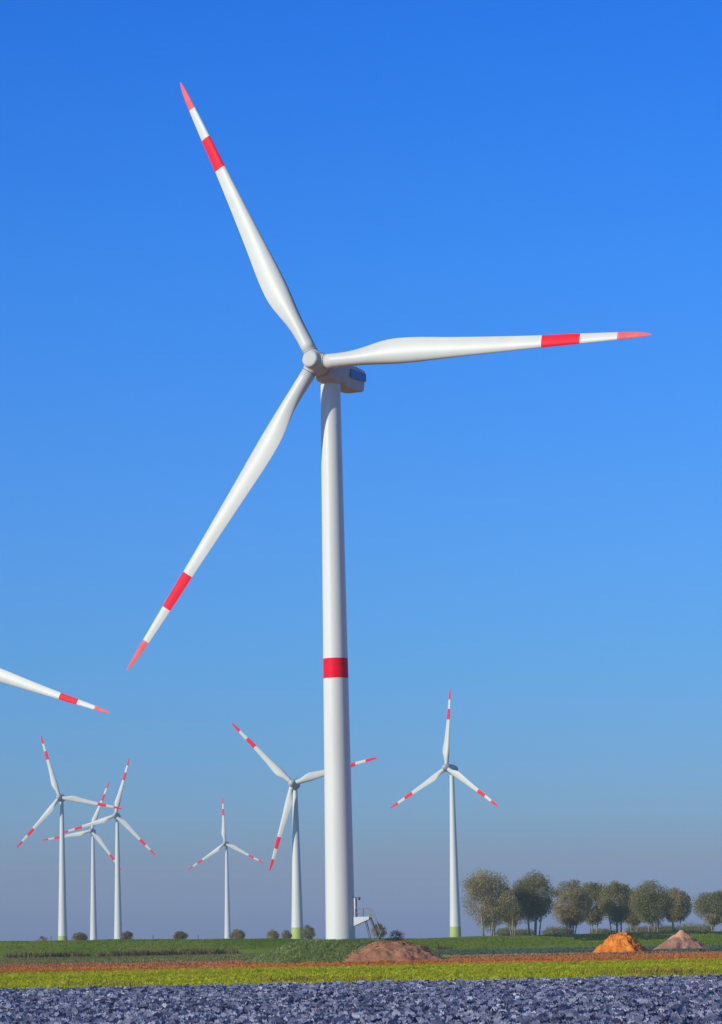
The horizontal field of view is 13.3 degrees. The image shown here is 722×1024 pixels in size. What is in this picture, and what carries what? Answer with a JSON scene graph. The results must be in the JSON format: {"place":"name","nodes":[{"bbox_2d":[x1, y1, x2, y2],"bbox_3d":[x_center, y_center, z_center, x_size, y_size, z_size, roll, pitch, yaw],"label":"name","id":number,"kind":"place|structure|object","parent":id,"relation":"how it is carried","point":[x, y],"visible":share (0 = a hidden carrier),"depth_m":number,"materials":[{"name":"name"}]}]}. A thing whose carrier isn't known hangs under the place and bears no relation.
{"place":"outdoors","nodes":[
{"label":"outdoors","id":0,"kind":"place"},
{"bbox_2d":[239,938,452,962],"bbox_3d":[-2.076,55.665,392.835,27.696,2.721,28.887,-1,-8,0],"label":"grassy mound","id":1,"kind":"object","parent":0,"point":[325,952],"visible":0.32,"depth_m":385.57,"materials":[{"name":"green plant"}]},
{"bbox_2d":[126,82,651,939],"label":"wind turbine","id":2,"kind":"object","parent":1,"relation":"on","point":[336,376],"visible":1,"depth_m":396.54,"materials":[{"name":"white paint"}]},
{"bbox_2d":[352,897,360,916],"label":"door","id":3,"kind":"structure","parent":2,"relation":"in","point":[354,900],"depth_m":391.43,"materials":[{"name":"white metal"}]},
{"bbox_2d":[385,936,403,940],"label":"bush","id":4,"kind":"object","parent":1,"relation":"on","point":[395,938],"visible":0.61,"depth_m":389.38,"materials":[{"name":"green plant"}]},
{"bbox_2d":[390,930,405,940],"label":"bush","id":5,"kind":"object","parent":1,"relation":"on","point":[398,933],"visible":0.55,"depth_m":394.34,"materials":[{"name":"green plant"}]},
{"bbox_2d":[0,951,720,970],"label":"soil strip","id":6,"kind":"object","parent":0,"point":[211,964],"visible":0.02,"depth_m":386.19,"materials":[{"name":"brown soil"}]},
{"bbox_2d":[0,953,721,974],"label":"orange weeds","id":7,"kind":"object","parent":6,"relation":"on","point":[371,963],"visible":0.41,"depth_m":323.71,"materials":[{"name":"orange plant"}]},
{"bbox_2d":[0,951,721,970],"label":"stubble","id":8,"kind":"object","parent":6,"relation":"on","point":[503,956],"visible":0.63,"depth_m":404.38,"materials":[{"name":"plant"}]},
{"bbox_2d":[343,940,442,961],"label":"soil heap","id":9,"kind":"object","parent":6,"relation":"on","point":[393,951],"visible":0.97,"depth_m":379.91,"materials":[{"name":"brown soil"}]},
{"bbox_2d":[0,931,721,957],"bbox_3d":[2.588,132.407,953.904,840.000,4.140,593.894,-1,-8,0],"label":"dike","id":10,"kind":"structure","parent":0,"point":[255,950],"depth_m":671.96,"materials":[{"name":"green plant"}]},
{"bbox_2d":[72,932,88,939],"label":"tree","id":11,"kind":"object","parent":10,"relation":"on","point":[79,936],"visible":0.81,"depth_m":999.65,"materials":[{"name":"green plant"}]},
{"bbox_2d":[120,931,133,938],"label":"tree","id":12,"kind":"object","parent":10,"relation":"on","point":[127,935],"visible":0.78,"depth_m":999.99,"materials":[{"name":"green plant"}]},
{"bbox_2d":[173,931,187,938],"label":"tree","id":13,"kind":"object","parent":10,"relation":"on","point":[180,935],"visible":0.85,"depth_m":999.72,"materials":[{"name":"green plant"}]},
{"bbox_2d":[229,929,244,938],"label":"tree","id":14,"kind":"object","parent":10,"relation":"on","point":[237,933],"visible":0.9,"depth_m":995.14,"materials":[{"name":"green plant"}]},
{"bbox_2d":[266,929,279,937],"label":"tree","id":15,"kind":"object","parent":10,"relation":"on","point":[272,933],"visible":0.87,"depth_m":999.86,"materials":[{"name":"green plant"}]},
{"bbox_2d":[281,930,292,938],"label":"tree","id":16,"kind":"object","parent":10,"relation":"on","point":[286,934],"visible":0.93,"depth_m":999.95,"materials":[{"name":"green plant"}]},
{"bbox_2d":[302,925,315,938],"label":"tree","id":17,"kind":"object","parent":10,"relation":"on","point":[308,933],"visible":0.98,"depth_m":990.35,"materials":[{"name":"green plant"}]},
{"bbox_2d":[0,933,721,955],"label":"dike grass","id":18,"kind":"structure","parent":10,"relation":"on","point":[411,940],"depth_m":674.30,"materials":[{"name":"green plant"}]},
{"bbox_2d":[371,923,386,937],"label":"tree","id":19,"kind":"object","parent":10,"relation":"on","point":[378,931],"visible":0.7,"depth_m":990.40,"materials":[{"name":"green plant"}]},
{"bbox_2d":[459,865,517,936],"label":"tree","id":20,"kind":"object","parent":10,"relation":"on","point":[491,909],"visible":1,"depth_m":920.83,"materials":[{"name":"green plant"}]},
{"bbox_2d":[495,927,517,935],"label":"bush","id":21,"kind":"object","parent":10,"relation":"on","point":[503,932],"visible":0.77,"depth_m":1157.10,"materials":[{"name":"green plant"}]},
{"bbox_2d":[498,887,524,935],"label":"tree","id":22,"kind":"object","parent":10,"relation":"on","point":[514,920],"visible":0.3,"depth_m":957.98,"materials":[{"name":"green plant"}]},
{"bbox_2d":[516,928,533,934],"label":"bush","id":23,"kind":"object","parent":10,"relation":"on","point":[522,932],"visible":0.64,"depth_m":1156.53,"materials":[{"name":"green plant"}]},
{"bbox_2d":[511,868,555,935],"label":"tree","id":24,"kind":"object","parent":10,"relation":"on","point":[535,901],"visible":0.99,"depth_m":935.28,"materials":[{"name":"green plant"}]},
{"bbox_2d":[540,924,574,934],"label":"bush","id":25,"kind":"object","parent":10,"relation":"on","point":[555,930],"visible":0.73,"depth_m":1156.20,"materials":[{"name":"green plant"}]},
{"bbox_2d":[550,878,590,933],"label":"tree","id":26,"kind":"object","parent":10,"relation":"on","point":[571,910],"visible":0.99,"depth_m":974.42,"materials":[{"name":"green plant"}]},
{"bbox_2d":[580,880,609,933],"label":"tree","id":27,"kind":"object","parent":10,"relation":"on","point":[592,890],"visible":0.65,"depth_m":999.75,"materials":[{"name":"green plant"}]},
{"bbox_2d":[588,927,618,933],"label":"bush","id":28,"kind":"object","parent":10,"relation":"on","point":[604,930],"visible":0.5,"depth_m":1156.77,"materials":[{"name":"green plant"}]},
{"bbox_2d":[596,880,632,932],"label":"tree","id":29,"kind":"object","parent":10,"relation":"on","point":[610,892],"visible":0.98,"depth_m":989.91,"materials":[{"name":"green plant"}]},
{"bbox_2d":[539,931,721,940],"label":"undergrowth","id":30,"kind":"object","parent":10,"relation":"on","point":[636,935],"visible":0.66,"depth_m":682.35,"materials":[{"name":"green plant"}]},
{"bbox_2d":[622,889,640,932],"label":"tree","id":31,"kind":"object","parent":10,"relation":"on","point":[631,920],"visible":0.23,"depth_m":1019.62,"materials":[{"name":"green plant"}]},
{"bbox_2d":[625,925,659,932],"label":"bush","id":32,"kind":"object","parent":10,"relation":"on","point":[643,929],"visible":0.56,"depth_m":1156.95,"materials":[{"name":"green plant"}]},
{"bbox_2d":[628,879,675,931],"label":"tree","id":33,"kind":"object","parent":10,"relation":"on","point":[648,904],"visible":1,"depth_m":959.51,"materials":[{"name":"green plant"}]},
{"bbox_2d":[647,924,678,931],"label":"bush","id":34,"kind":"object","parent":10,"relation":"on","point":[664,928],"visible":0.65,"depth_m":1156.99,"materials":[{"name":"green plant"}]},
{"bbox_2d":[661,887,692,931],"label":"tree","id":35,"kind":"object","parent":10,"relation":"on","point":[680,910],"visible":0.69,"depth_m":999.29,"materials":[{"name":"green plant"}]},
{"bbox_2d":[675,921,716,931],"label":"bush","id":36,"kind":"object","parent":10,"relation":"on","point":[687,928],"visible":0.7,"depth_m":1156.21,"materials":[{"name":"green plant"}]},
{"bbox_2d":[689,888,721,930],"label":"tree","id":37,"kind":"object","parent":10,"relation":"on","point":[713,904],"visible":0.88,"depth_m":1107.57,"materials":[{"name":"green plant"}]},
{"bbox_2d":[704,913,721,928],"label":"tree","id":38,"kind":"object","parent":10,"relation":"on","point":[713,921],"visible":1,"depth_m":695.42,"materials":[{"name":"green plant"}]},
{"bbox_2d":[0,0,721,940],"label":"sky","id":39,"kind":"structure","parent":0,"point":[533,536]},
{"bbox_2d":[0,943,721,963],"bbox_3d":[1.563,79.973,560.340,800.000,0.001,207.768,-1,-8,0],"label":"meadow","id":40,"kind":"structure","parent":0,"point":[233,960],"depth_m":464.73,"materials":[{"name":"green plant"}]},
{"bbox_2d":[3,944,452,957],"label":"reeds","id":41,"kind":"object","parent":40,"relation":"on","point":[167,952],"visible":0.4,"depth_m":649.91,"materials":[{"name":"plant"}]},
{"bbox_2d":[593,932,647,952],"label":"material heap","id":42,"kind":"object","parent":40,"relation":"on","point":[622,942],"visible":0.95,"depth_m":463.53,"materials":[{"name":"orange sand"}]},
{"bbox_2d":[652,930,709,949],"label":"material heap","id":43,"kind":"object","parent":40,"relation":"on","point":[680,939],"visible":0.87,"depth_m":493.13,"materials":[{"name":"beige sand"}]},
{"bbox_2d":[430,944,721,955],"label":"leafy crop","id":44,"kind":"object","parent":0,"point":[511,951],"visible":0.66,"depth_m":504.44,"materials":[{"name":"green plant"}]},
{"label":"cabbage field","id":45,"kind":"structure","parent":0,"visible":0},
{"bbox_2d":[116,1011,130,1016],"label":"cabbage plant","id":46,"kind":"object","parent":45,"relation":"on","point":[122,1013],"visible":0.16,"depth_m":103.01,"materials":[{"name":"blue plant"}]},
{"bbox_2d":[132,1014,149,1018],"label":"cabbage plant","id":47,"kind":"object","parent":45,"relation":"on","point":[134,1016],"visible":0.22,"depth_m":99.71,"materials":[{"name":"blue plant"}]},
{"bbox_2d":[147,1011,162,1017],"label":"cabbage plant","id":48,"kind":"object","parent":45,"relation":"on","point":[156,1014],"visible":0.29,"depth_m":101.79,"materials":[{"name":"blue plant"}]},
{"bbox_2d":[204,1014,219,1018],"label":"cabbage plant","id":49,"kind":"object","parent":45,"relation":"on","point":[209,1016],"visible":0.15,"depth_m":99.14,"materials":[{"name":"blue plant"}]},
{"bbox_2d":[228,1015,237,1019],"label":"cabbage plant","id":50,"kind":"object","parent":45,"relation":"on","point":[231,1017],"visible":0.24,"depth_m":98.42,"materials":[{"name":"blue plant"}]},
{"bbox_2d":[224,1012,243,1017],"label":"cabbage plant","id":51,"kind":"object","parent":45,"relation":"on","point":[233,1014],"visible":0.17,"depth_m":99.79,"materials":[{"name":"blue plant"}]},
{"bbox_2d":[250,1011,263,1016],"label":"cabbage plant","id":52,"kind":"object","parent":45,"relation":"on","point":[255,1014],"visible":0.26,"depth_m":100.12,"materials":[{"name":"blue plant"}]},
{"bbox_2d":[271,1012,295,1017],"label":"cabbage plant","id":53,"kind":"object","parent":45,"relation":"on","point":[281,1015],"visible":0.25,"depth_m":96.78,"materials":[{"name":"blue plant"}]},
{"bbox_2d":[286,1012,300,1016],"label":"cabbage plant","id":54,"kind":"object","parent":45,"relation":"on","point":[293,1014],"visible":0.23,"depth_m":97.93,"materials":[{"name":"blue plant"}]},
{"bbox_2d":[308,1011,326,1016],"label":"cabbage plant","id":55,"kind":"object","parent":45,"relation":"on","point":[316,1014],"visible":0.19,"depth_m":98.52,"materials":[{"name":"blue plant"}]},
{"bbox_2d":[0,974,721,1023],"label":"cabbage rows","id":56,"kind":"object","parent":45,"relation":"on","point":[660,999],"visible":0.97,"depth_m":117.32,"materials":[{"name":"purple plant"}]},
{"bbox_2d":[378,1010,392,1016],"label":"cabbage plant","id":57,"kind":"object","parent":45,"relation":"on","point":[381,1014],"visible":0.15,"depth_m":96.42,"materials":[{"name":"blue plant"}]},
{"bbox_2d":[386,1011,401,1017],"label":"cabbage plant","id":58,"kind":"object","parent":45,"relation":"on","point":[393,1014],"visible":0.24,"depth_m":95.34,"materials":[{"name":"blue plant"}]},
{"bbox_2d":[400,1010,412,1016],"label":"cabbage plant","id":59,"kind":"object","parent":45,"relation":"on","point":[407,1013],"visible":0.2,"depth_m":96.46,"materials":[{"name":"purple plant"}]},
{"bbox_2d":[454,1012,465,1017],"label":"cabbage plant","id":60,"kind":"object","parent":45,"relation":"on","point":[460,1014],"visible":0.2,"depth_m":92.58,"materials":[{"name":"purple plant"}]},
{"bbox_2d":[467,1013,481,1018],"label":"cabbage plant","id":61,"kind":"object","parent":45,"relation":"on","point":[476,1015],"visible":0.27,"depth_m":91.84,"materials":[{"name":"purple plant"}]},
{"bbox_2d":[495,1012,510,1017],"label":"cabbage plant","id":62,"kind":"object","parent":45,"relation":"on","point":[501,1015],"visible":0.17,"depth_m":92.98,"materials":[{"name":"purple plant"}]},
{"bbox_2d":[524,1010,535,1015],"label":"cabbage plant","id":63,"kind":"object","parent":45,"relation":"on","point":[529,1013],"visible":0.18,"depth_m":93.95,"materials":[{"name":"purple plant"}]},
{"bbox_2d":[533,1012,546,1016],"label":"cabbage plant","id":64,"kind":"object","parent":45,"relation":"on","point":[544,1014],"visible":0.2,"depth_m":93.54,"materials":[{"name":"blue plant"}]},
{"bbox_2d":[563,1012,572,1016],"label":"cabbage plant","id":65,"kind":"object","parent":45,"relation":"on","point":[569,1014],"visible":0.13,"depth_m":90.92,"materials":[{"name":"blue plant"}]},
{"bbox_2d":[571,1010,588,1016],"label":"cabbage plant","id":66,"kind":"object","parent":45,"relation":"on","point":[578,1012],"visible":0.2,"depth_m":91.69,"materials":[{"name":"blue plant"}]},
{"bbox_2d":[635,1010,648,1016],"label":"cabbage plant","id":67,"kind":"object","parent":45,"relation":"on","point":[640,1012],"visible":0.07,"depth_m":91.22,"materials":[{"name":"blue plant"}]},
{"label":"crop strip","id":68,"kind":"structure","parent":0,"visible":0},
{"bbox_2d":[0,958,721,988],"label":"crop plants","id":69,"kind":"object","parent":68,"relation":"on","point":[423,971],"visible":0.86,"depth_m":226.56,"materials":[{"name":"yellow plant"}]},
{"bbox_2d":[4,966,721,986],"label":"tall weeds","id":70,"kind":"object","parent":68,"relation":"on","point":[675,971],"visible":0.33,"depth_m":188.58,"materials":[{"name":"green plant"}]},
{"label":"ground","id":71,"kind":"structure","parent":0,"visible":0},
{"bbox_2d":[35,936,48,940],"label":"tree","id":72,"kind":"object","parent":71,"relation":"on","point":[42,938],"visible":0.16,"depth_m":1287.86,"materials":[{"name":"green plant"}]},
{"bbox_2d":[0,668,109,713],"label":"wind turbine","id":73,"kind":"object","parent":71,"relation":"on","point":[9,678],"visible":1,"depth_m":711.26,"materials":[{"name":"white paint"}]},
{"bbox_2d":[16,736,121,939],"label":"wind turbine","id":74,"kind":"object","parent":71,"relation":"on","point":[62,919],"visible":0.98,"depth_m":1906.41,"materials":[{"name":"white paint"}]},
{"bbox_2d":[42,782,120,939],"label":"wind turbine","id":75,"kind":"object","parent":71,"relation":"on","point":[93,915],"visible":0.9,"depth_m":2438.43,"materials":[{"name":"white paint"}]},
{"bbox_2d":[64,758,155,938],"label":"wind turbine","id":76,"kind":"object","parent":71,"relation":"on","point":[116,815],"visible":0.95,"depth_m":2146.34,"materials":[{"name":"white paint"}]},
{"bbox_2d":[188,798,262,938],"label":"wind turbine","id":77,"kind":"object","parent":71,"relation":"on","point":[225,843],"visible":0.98,"depth_m":2740.20,"materials":[{"name":"white paint"}]},
{"bbox_2d":[232,723,376,938],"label":"wind turbine","id":78,"kind":"object","parent":71,"relation":"on","point":[297,908],"visible":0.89,"depth_m":1412.58,"materials":[{"name":"white paint"}]},
{"bbox_2d":[391,689,497,936],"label":"wind turbine","id":79,"kind":"object","parent":71,"relation":"on","point":[455,920],"visible":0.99,"depth_m":1595.13,"materials":[{"name":"white paint"}]}
]}

